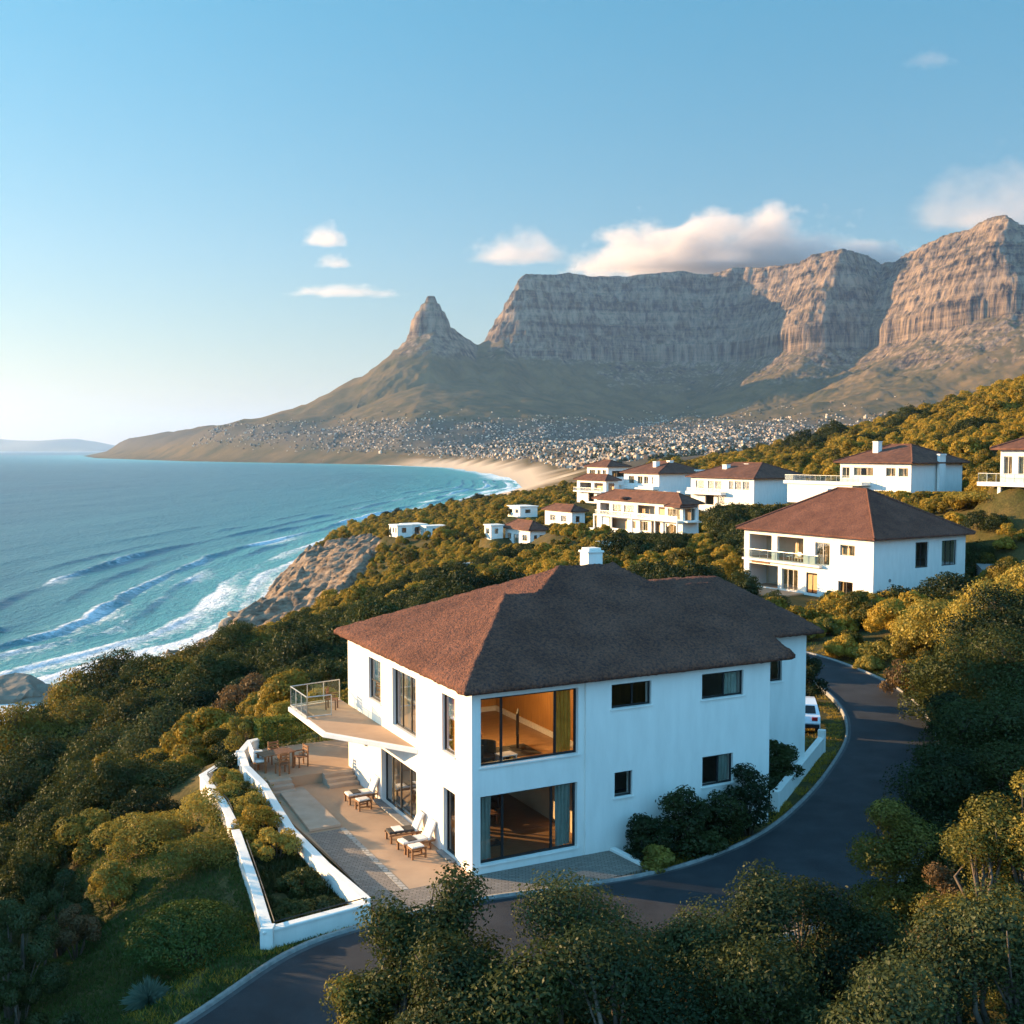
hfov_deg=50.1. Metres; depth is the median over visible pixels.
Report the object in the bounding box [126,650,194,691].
dome tree
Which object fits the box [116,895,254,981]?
bush
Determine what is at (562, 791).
window
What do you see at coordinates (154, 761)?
shrub
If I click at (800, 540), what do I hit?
loggia door
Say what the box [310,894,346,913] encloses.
bush
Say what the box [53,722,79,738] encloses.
shrub
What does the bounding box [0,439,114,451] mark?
distant hills
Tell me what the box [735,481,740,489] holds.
window
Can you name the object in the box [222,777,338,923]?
ground cover
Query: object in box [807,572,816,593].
door
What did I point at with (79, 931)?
bush
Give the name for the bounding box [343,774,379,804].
lounge chair
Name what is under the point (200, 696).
dome tree
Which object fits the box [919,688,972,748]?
bank tree
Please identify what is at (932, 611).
bush
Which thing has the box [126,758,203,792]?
dome tree
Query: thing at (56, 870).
shrub
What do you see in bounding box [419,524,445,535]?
flat roofed building
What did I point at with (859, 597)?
shrub
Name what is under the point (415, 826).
lounge chair
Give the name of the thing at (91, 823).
bush
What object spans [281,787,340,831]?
terrace pad
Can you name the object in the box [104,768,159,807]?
shrub
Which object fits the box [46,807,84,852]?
shrub
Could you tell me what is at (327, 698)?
garden chair
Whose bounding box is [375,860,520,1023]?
front tree
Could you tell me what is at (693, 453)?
town trees
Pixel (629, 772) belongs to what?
window
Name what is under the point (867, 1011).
front tree
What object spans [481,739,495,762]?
tub chair
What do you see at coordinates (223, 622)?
shore rock
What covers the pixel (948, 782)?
bank tree
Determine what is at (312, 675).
shrub
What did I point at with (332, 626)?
dome tree
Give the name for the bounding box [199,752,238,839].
planter wall
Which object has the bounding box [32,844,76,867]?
dome tree
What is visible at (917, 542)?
window
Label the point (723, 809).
bush
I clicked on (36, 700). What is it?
shore rock
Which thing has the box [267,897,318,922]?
bush
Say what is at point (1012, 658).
bank tree
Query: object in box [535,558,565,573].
shrub
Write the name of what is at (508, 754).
side table
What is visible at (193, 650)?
dome tree
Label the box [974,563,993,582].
driveway
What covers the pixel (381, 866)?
paving band
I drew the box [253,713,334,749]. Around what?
hedge
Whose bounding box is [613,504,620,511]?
window
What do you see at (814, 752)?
roadside wall
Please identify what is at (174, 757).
dome tree
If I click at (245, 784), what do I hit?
bush
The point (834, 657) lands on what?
bank grass
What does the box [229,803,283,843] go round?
bush
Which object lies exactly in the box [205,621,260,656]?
shrub
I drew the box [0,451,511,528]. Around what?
sea
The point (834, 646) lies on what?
shrub
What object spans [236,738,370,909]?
terrace wall
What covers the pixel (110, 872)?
bush
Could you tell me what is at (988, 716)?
bank tree
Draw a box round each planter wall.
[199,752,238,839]
[231,829,370,949]
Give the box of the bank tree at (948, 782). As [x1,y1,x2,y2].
[879,738,1018,846]
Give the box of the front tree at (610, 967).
[543,913,742,1023]
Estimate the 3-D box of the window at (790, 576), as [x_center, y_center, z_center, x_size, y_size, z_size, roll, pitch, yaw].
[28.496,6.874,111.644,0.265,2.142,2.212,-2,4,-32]
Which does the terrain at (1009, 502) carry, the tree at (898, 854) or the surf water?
the tree at (898, 854)
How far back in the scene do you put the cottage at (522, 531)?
233.49 m
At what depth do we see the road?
36.95 m
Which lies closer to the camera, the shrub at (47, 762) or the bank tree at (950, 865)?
the bank tree at (950, 865)
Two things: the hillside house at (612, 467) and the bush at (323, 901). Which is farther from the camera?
the hillside house at (612, 467)
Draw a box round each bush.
[0,849,61,907]
[0,898,70,1019]
[0,956,49,1023]
[20,868,106,958]
[43,807,133,864]
[48,903,101,959]
[53,1011,87,1023]
[87,808,194,860]
[88,859,141,908]
[106,785,180,825]
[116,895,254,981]
[149,825,260,876]
[175,778,280,827]
[204,766,243,790]
[213,752,239,776]
[224,716,269,750]
[224,781,256,808]
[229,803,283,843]
[233,791,270,824]
[247,827,303,861]
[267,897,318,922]
[273,866,328,897]
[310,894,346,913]
[323,970,379,1023]
[623,812,678,862]
[639,843,674,873]
[655,784,718,861]
[687,789,755,844]
[694,830,731,854]
[722,762,777,836]
[769,739,783,788]
[769,739,805,782]
[804,597,841,619]
[805,654,829,698]
[848,641,908,663]
[876,584,933,608]
[877,657,926,696]
[889,597,964,650]
[912,571,978,600]
[933,576,1023,649]
[941,490,994,500]
[994,560,1023,591]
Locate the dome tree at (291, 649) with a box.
[265,626,333,672]
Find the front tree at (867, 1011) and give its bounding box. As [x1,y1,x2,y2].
[792,943,961,1023]
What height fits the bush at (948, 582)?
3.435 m
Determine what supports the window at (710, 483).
in the hillside house at (751, 483)
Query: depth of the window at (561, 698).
38.10 m
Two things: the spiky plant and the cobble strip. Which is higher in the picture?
the cobble strip
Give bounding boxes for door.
[386,752,416,820]
[396,669,415,735]
[447,789,454,855]
[514,534,517,542]
[768,565,777,583]
[796,538,803,557]
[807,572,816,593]
[816,542,829,565]
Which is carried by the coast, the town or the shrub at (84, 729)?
the town
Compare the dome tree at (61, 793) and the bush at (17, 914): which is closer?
the bush at (17, 914)
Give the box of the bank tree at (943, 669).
[892,632,1004,725]
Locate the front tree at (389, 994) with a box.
[319,890,442,1023]
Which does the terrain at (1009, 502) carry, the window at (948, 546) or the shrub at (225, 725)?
the shrub at (225, 725)
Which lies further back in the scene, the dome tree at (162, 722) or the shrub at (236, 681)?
the shrub at (236, 681)
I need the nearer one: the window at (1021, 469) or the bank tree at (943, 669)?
the bank tree at (943, 669)
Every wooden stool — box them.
[354,796,372,811]
[406,842,426,859]
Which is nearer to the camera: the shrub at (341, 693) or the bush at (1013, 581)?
the shrub at (341, 693)
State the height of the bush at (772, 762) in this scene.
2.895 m
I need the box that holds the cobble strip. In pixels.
[309,829,400,895]
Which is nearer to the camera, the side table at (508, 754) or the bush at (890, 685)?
the side table at (508, 754)
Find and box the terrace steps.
[268,769,358,796]
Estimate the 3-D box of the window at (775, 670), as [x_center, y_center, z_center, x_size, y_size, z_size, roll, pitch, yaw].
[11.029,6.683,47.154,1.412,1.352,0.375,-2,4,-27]
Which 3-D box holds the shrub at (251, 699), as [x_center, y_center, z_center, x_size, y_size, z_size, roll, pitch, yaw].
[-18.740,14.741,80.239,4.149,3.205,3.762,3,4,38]
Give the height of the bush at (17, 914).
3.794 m
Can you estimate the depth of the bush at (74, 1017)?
26.68 m
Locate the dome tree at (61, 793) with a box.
[26,759,93,813]
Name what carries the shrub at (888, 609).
on the terrain at (1009, 502)
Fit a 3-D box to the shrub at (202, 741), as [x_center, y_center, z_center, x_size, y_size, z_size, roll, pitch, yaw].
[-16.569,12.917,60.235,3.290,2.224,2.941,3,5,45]
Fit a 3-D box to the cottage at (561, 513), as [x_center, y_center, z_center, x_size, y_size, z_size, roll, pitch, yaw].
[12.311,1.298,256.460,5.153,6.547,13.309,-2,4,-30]
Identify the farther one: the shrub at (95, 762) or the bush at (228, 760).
the shrub at (95, 762)
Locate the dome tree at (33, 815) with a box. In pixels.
[2,797,65,832]
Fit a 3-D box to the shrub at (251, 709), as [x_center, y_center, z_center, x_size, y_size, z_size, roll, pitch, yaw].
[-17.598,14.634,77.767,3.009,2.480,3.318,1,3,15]
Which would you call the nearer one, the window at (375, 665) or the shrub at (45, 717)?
the window at (375, 665)
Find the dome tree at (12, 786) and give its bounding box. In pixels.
[0,765,49,825]
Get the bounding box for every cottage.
[503,519,548,542]
[541,503,588,524]
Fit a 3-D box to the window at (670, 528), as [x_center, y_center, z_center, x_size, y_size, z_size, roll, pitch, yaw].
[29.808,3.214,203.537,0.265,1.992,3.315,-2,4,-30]
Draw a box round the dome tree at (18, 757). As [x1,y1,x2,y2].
[0,730,86,792]
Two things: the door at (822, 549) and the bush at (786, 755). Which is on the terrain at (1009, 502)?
the bush at (786, 755)
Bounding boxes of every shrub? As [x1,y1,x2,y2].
[0,826,28,848]
[0,840,57,868]
[0,853,61,899]
[0,867,54,927]
[0,906,25,937]
[9,801,106,865]
[12,713,61,747]
[22,741,91,791]
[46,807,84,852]
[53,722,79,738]
[57,788,122,815]
[62,736,78,747]
[64,753,158,810]
[74,752,138,788]
[77,723,101,740]
[87,724,122,745]
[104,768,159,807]
[112,652,174,691]
[112,694,174,734]
[135,748,157,758]
[141,747,171,761]
[145,755,164,767]
[159,706,239,759]
[167,647,245,698]
[170,753,206,776]
[179,727,229,765]
[179,743,216,763]
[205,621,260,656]
[207,619,259,641]
[209,722,239,755]
[225,676,248,695]
[235,691,260,715]
[244,704,259,715]
[253,667,324,714]
[254,709,266,716]
[256,667,281,682]
[262,714,300,741]
[265,700,310,734]
[300,670,341,684]
[305,686,335,703]
[313,690,345,702]
[471,567,504,589]
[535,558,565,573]
[813,616,843,635]
[823,633,861,657]
[837,590,879,615]
[852,655,884,670]
[861,596,923,634]
[867,593,879,599]
[891,632,944,657]
[892,657,945,690]
[959,727,1023,782]
[965,548,976,578]
[967,459,999,480]
[981,556,1018,579]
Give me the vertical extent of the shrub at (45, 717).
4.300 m
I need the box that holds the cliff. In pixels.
[156,533,380,657]
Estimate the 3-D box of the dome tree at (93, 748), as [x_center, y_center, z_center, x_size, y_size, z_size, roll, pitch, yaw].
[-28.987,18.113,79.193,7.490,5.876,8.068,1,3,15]
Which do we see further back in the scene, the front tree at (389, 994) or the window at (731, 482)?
the window at (731, 482)
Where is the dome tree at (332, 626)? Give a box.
[314,620,349,647]
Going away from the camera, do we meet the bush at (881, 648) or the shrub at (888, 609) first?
the bush at (881, 648)
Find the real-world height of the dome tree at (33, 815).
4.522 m
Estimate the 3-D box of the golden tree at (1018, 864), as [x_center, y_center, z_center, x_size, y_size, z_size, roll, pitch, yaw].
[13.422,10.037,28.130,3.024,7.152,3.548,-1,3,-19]
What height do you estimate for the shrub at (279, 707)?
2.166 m
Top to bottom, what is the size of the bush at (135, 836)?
1.673 m
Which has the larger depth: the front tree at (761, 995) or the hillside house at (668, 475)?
the hillside house at (668, 475)
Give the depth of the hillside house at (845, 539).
108.43 m
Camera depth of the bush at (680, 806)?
38.43 m
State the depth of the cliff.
326.28 m
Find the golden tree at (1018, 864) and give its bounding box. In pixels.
[984,767,1023,934]
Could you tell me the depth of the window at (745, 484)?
222.13 m
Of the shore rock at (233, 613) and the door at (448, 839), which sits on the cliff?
the shore rock at (233, 613)
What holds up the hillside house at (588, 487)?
on the terrain at (1009, 502)
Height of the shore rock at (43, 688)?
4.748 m
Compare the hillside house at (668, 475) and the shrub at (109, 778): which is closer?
the shrub at (109, 778)
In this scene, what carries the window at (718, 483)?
in the hillside house at (751, 483)
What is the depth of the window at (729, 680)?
41.21 m
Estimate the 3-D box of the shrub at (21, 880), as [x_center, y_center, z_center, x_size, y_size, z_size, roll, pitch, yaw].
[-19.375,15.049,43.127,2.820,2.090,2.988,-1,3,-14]
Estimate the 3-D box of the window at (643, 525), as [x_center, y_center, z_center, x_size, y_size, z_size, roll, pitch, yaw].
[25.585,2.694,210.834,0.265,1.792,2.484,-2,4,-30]
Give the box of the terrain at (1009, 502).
[1,434,1023,1023]
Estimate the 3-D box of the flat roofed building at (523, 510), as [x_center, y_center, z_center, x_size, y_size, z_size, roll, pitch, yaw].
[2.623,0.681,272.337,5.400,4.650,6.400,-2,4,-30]
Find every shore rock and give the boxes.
[0,673,43,703]
[18,697,45,704]
[37,683,53,697]
[218,616,235,629]
[227,611,239,616]
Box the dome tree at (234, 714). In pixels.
[226,711,250,716]
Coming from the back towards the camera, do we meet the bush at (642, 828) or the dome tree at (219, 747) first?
the dome tree at (219, 747)
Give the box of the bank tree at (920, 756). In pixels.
[899,743,954,807]
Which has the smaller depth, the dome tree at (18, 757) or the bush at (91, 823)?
the bush at (91, 823)
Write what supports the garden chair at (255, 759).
on the terrace at (329, 756)
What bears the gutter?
on the road
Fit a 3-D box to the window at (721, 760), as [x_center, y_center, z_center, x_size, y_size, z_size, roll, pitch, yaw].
[7.600,9.632,40.976,1.532,1.172,0.415,-2,4,-27]
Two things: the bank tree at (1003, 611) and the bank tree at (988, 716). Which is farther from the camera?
the bank tree at (1003, 611)
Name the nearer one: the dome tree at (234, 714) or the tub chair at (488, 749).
the tub chair at (488, 749)
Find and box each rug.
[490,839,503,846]
[496,743,540,756]
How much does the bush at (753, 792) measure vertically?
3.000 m
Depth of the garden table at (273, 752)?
47.12 m
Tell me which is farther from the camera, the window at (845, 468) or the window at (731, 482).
the window at (731, 482)
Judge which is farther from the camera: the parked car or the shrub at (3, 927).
the parked car
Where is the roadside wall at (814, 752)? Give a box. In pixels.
[770,729,825,812]
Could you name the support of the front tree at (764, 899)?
on the terrain at (1009, 502)
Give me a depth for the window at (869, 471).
172.30 m
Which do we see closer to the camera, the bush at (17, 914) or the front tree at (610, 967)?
the front tree at (610, 967)
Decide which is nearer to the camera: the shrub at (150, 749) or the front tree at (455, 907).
the front tree at (455, 907)
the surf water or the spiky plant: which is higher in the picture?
the surf water
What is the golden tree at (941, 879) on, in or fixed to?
on the terrain at (1009, 502)
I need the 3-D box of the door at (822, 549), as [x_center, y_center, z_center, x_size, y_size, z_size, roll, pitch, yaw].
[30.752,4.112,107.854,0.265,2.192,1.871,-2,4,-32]
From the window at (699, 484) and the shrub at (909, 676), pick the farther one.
the window at (699, 484)
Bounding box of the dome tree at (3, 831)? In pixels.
[0,825,35,843]
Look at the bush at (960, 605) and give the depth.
66.62 m
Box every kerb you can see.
[174,688,847,1023]
[651,651,942,967]
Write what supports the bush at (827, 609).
on the terrain at (1009, 502)
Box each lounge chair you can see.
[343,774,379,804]
[384,809,424,843]
[396,817,436,854]
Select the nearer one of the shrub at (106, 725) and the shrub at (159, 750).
the shrub at (159, 750)
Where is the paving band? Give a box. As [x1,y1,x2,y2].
[340,827,407,889]
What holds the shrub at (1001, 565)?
on the terrain at (1009, 502)
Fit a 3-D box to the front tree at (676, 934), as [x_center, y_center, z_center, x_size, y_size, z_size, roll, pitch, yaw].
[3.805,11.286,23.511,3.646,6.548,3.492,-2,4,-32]
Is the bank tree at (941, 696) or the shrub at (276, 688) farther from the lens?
the shrub at (276, 688)
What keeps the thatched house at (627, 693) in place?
on the terrain at (1009, 502)
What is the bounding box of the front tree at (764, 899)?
[693,858,821,1018]
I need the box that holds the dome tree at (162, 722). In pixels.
[105,698,199,759]
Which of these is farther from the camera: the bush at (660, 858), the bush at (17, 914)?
the bush at (660, 858)
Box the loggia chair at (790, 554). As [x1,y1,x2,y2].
[786,551,792,559]
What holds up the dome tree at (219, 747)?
on the terrain at (1009, 502)
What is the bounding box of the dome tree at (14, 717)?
[0,701,57,761]
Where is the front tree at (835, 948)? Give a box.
[767,874,879,1018]
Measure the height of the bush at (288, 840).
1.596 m
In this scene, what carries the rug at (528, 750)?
on the thatched house at (627, 693)
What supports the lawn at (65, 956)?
on the terrain at (1009, 502)
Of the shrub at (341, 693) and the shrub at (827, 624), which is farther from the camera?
the shrub at (827, 624)
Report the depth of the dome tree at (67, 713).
98.22 m
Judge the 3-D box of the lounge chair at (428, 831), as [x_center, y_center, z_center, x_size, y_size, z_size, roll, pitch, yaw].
[-3.382,11.504,38.940,1.360,0.958,0.660,-2,4,-32]
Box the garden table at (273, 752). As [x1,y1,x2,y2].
[255,747,295,773]
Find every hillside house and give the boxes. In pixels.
[573,473,621,502]
[583,460,631,488]
[619,460,702,494]
[685,462,812,510]
[735,487,975,596]
[783,441,969,501]
[977,437,1023,493]
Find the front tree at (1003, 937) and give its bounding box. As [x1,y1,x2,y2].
[939,878,1023,1023]
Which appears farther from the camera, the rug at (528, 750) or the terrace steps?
the terrace steps
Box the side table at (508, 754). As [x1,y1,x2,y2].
[495,751,517,760]
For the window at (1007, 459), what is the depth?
121.45 m
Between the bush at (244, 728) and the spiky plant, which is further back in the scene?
the bush at (244, 728)
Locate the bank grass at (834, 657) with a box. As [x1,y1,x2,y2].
[669,636,995,1007]
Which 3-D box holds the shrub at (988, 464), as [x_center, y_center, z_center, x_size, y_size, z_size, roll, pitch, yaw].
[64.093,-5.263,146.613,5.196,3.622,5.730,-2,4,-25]
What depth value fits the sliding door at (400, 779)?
42.71 m
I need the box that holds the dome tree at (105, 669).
[63,647,149,699]
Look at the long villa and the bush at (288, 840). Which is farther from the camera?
the long villa
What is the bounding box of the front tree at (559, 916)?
[508,868,676,1023]
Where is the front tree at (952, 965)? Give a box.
[838,896,1017,1023]
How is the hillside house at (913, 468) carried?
on the terrain at (1009, 502)
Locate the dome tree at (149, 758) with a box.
[116,750,169,771]
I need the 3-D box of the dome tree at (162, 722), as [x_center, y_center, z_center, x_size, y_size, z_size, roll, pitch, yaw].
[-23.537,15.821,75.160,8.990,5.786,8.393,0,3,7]
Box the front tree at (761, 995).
[656,920,842,1023]
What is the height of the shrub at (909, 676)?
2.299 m
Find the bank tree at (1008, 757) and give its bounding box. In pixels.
[959,738,1023,858]
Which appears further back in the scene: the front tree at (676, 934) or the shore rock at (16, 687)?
the shore rock at (16, 687)
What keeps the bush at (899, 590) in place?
on the terrain at (1009, 502)
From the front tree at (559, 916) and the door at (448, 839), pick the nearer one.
the front tree at (559, 916)
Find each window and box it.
[367,658,380,705]
[440,694,455,759]
[479,688,579,769]
[479,782,578,867]
[610,681,652,710]
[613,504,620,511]
[613,770,633,799]
[625,505,633,512]
[640,521,647,530]
[644,476,647,483]
[652,477,656,483]
[666,524,675,532]
[668,508,679,519]
[696,480,703,487]
[701,670,744,701]
[701,753,734,788]
[708,481,713,488]
[716,481,720,488]
[718,496,723,504]
[729,481,733,488]
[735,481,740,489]
[743,482,748,489]
[770,661,783,683]
[782,568,797,590]
[839,581,850,593]
[841,545,854,556]
[843,467,849,477]
[854,467,872,475]
[888,468,895,475]
[899,468,907,476]
[915,542,926,567]
[941,540,955,565]
[1004,456,1011,473]
[1019,456,1023,474]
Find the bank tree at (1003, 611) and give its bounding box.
[930,579,1023,685]
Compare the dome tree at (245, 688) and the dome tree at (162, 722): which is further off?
the dome tree at (245, 688)
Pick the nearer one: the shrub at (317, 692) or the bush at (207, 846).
the bush at (207, 846)
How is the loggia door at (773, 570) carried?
in the hillside house at (845, 539)
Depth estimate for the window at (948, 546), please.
108.50 m
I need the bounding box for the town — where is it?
[192,396,923,469]
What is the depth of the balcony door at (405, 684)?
41.90 m
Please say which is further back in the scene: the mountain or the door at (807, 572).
the mountain
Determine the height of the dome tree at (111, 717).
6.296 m
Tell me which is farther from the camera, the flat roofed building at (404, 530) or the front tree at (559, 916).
the flat roofed building at (404, 530)
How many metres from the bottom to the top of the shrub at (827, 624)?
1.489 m
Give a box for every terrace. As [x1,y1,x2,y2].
[250,740,352,785]
[276,783,468,889]
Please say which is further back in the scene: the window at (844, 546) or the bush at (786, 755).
the window at (844, 546)
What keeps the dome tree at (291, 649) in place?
on the terrain at (1009, 502)
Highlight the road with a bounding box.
[187,654,938,1023]
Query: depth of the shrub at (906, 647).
70.20 m
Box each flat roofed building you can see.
[388,523,412,537]
[400,522,427,534]
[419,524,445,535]
[483,523,503,539]
[507,505,538,516]
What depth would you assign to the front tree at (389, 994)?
22.26 m
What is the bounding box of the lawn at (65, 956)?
[0,807,327,1023]
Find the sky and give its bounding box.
[0,0,1023,450]
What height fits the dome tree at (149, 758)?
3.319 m
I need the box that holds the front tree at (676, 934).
[635,892,746,1023]
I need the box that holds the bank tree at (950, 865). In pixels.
[900,822,1016,912]
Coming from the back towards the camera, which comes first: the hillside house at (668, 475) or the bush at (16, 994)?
the hillside house at (668, 475)
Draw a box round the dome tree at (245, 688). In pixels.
[210,672,266,711]
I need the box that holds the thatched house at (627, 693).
[288,547,823,874]
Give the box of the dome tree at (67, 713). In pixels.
[31,695,113,741]
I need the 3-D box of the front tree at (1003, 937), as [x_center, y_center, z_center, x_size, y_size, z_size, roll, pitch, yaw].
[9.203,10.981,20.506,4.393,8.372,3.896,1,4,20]
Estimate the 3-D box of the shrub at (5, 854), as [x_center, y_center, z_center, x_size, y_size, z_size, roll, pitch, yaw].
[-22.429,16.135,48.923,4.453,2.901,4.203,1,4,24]
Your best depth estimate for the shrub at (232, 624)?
137.48 m
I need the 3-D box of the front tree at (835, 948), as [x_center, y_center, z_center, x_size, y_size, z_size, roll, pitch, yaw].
[6.719,11.305,24.639,3.678,6.124,3.822,-1,3,-10]
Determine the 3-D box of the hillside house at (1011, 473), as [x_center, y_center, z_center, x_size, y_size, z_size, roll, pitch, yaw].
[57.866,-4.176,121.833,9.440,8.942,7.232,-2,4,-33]
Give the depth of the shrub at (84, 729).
95.10 m
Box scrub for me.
[1,374,1023,935]
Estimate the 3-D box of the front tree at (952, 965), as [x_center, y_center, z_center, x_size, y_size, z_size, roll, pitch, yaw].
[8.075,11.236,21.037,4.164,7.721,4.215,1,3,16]
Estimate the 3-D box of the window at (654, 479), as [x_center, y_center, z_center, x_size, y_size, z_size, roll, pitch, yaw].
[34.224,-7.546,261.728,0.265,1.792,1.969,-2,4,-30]
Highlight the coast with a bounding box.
[85,372,850,494]
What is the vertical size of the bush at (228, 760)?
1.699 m
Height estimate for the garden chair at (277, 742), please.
0.920 m
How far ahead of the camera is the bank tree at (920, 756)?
43.74 m
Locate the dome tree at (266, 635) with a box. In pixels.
[225,626,282,651]
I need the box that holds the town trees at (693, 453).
[194,403,879,464]
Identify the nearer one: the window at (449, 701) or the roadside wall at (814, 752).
the window at (449, 701)
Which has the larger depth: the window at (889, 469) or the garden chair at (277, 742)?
the window at (889, 469)
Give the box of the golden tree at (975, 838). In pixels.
[909,787,1023,1015]
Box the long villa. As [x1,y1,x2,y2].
[589,489,704,533]
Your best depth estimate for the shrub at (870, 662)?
70.32 m
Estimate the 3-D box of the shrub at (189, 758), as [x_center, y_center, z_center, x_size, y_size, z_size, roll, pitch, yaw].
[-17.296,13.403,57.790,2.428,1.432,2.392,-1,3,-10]
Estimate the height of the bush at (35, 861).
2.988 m
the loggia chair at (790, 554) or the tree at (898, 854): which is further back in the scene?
the loggia chair at (790, 554)
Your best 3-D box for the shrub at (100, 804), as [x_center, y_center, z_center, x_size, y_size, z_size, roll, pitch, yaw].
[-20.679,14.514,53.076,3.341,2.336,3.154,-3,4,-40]
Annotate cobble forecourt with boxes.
[370,851,643,911]
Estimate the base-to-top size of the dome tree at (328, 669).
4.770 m
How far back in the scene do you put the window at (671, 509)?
202.26 m
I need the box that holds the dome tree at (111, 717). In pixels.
[81,686,170,741]
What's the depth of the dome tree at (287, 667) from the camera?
83.11 m
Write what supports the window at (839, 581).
in the hillside house at (845, 539)
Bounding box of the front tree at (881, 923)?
[819,898,933,1012]
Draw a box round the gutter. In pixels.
[806,653,933,906]
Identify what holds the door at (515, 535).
in the cottage at (522, 531)
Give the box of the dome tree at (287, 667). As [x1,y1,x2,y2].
[267,665,316,694]
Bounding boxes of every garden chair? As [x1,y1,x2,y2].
[249,741,263,771]
[268,740,281,764]
[274,752,289,775]
[295,743,308,767]
[325,686,337,709]
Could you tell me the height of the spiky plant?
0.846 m
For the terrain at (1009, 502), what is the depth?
44.20 m
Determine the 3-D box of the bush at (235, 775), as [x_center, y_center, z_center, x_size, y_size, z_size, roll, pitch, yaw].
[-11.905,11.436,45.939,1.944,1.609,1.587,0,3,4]
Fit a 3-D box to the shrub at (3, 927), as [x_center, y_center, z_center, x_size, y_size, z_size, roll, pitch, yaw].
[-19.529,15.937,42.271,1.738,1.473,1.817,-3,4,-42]
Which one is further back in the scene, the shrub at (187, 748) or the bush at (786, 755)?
the shrub at (187, 748)
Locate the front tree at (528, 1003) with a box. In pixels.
[442,935,582,1023]
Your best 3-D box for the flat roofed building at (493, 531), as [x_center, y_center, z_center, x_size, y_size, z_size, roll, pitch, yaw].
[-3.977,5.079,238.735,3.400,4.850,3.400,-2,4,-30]
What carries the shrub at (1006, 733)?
on the terrain at (1009, 502)
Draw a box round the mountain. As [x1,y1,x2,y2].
[321,215,1023,465]
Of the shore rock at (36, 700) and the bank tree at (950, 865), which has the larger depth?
the shore rock at (36, 700)
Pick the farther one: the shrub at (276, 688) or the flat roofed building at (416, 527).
the flat roofed building at (416, 527)
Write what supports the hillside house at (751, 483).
on the terrain at (1009, 502)
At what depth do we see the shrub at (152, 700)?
91.26 m
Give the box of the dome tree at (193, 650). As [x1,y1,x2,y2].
[163,636,235,660]
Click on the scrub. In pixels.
(971, 426)
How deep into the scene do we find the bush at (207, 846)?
38.63 m
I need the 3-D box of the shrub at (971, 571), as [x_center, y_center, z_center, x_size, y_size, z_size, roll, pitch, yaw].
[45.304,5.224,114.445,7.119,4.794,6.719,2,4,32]
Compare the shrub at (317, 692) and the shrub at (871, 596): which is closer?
the shrub at (317, 692)
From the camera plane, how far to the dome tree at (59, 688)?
116.98 m
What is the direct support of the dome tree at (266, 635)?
on the terrain at (1009, 502)
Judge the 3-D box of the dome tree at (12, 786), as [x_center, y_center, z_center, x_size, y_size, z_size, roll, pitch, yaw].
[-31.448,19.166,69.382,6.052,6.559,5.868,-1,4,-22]
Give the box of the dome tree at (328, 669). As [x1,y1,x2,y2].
[310,659,347,691]
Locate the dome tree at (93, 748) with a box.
[53,717,147,782]
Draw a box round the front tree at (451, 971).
[383,921,515,1023]
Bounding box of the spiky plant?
[118,975,172,1011]
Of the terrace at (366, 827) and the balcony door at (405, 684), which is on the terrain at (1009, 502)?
the terrace at (366, 827)
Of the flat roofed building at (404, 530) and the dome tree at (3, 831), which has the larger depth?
the flat roofed building at (404, 530)
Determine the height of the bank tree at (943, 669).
5.711 m
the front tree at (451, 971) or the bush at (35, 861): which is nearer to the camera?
the front tree at (451, 971)
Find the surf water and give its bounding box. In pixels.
[0,480,521,720]
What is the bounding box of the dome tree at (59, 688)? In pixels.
[43,667,95,709]
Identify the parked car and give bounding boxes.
[805,696,819,731]
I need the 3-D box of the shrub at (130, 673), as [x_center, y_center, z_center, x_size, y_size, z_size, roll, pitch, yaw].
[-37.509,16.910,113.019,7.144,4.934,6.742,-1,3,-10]
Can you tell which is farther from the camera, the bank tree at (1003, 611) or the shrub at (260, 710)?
the shrub at (260, 710)
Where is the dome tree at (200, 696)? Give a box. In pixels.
[163,681,220,717]
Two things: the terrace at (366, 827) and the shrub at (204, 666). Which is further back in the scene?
the shrub at (204, 666)
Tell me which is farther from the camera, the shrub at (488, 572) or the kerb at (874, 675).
the shrub at (488, 572)
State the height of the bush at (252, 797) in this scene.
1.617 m
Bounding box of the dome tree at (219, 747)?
[211,737,250,759]
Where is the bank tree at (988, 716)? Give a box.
[906,682,1023,811]
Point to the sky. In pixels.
(213, 212)
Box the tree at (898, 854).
[845,794,950,920]
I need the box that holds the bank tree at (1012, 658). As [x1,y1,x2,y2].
[948,622,1023,730]
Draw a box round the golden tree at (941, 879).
[903,860,967,951]
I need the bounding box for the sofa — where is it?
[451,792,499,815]
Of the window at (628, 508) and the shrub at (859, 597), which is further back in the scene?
the window at (628, 508)
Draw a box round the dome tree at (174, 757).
[171,751,217,761]
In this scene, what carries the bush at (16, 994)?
on the terrain at (1009, 502)
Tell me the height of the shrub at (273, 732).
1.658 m
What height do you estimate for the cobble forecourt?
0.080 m

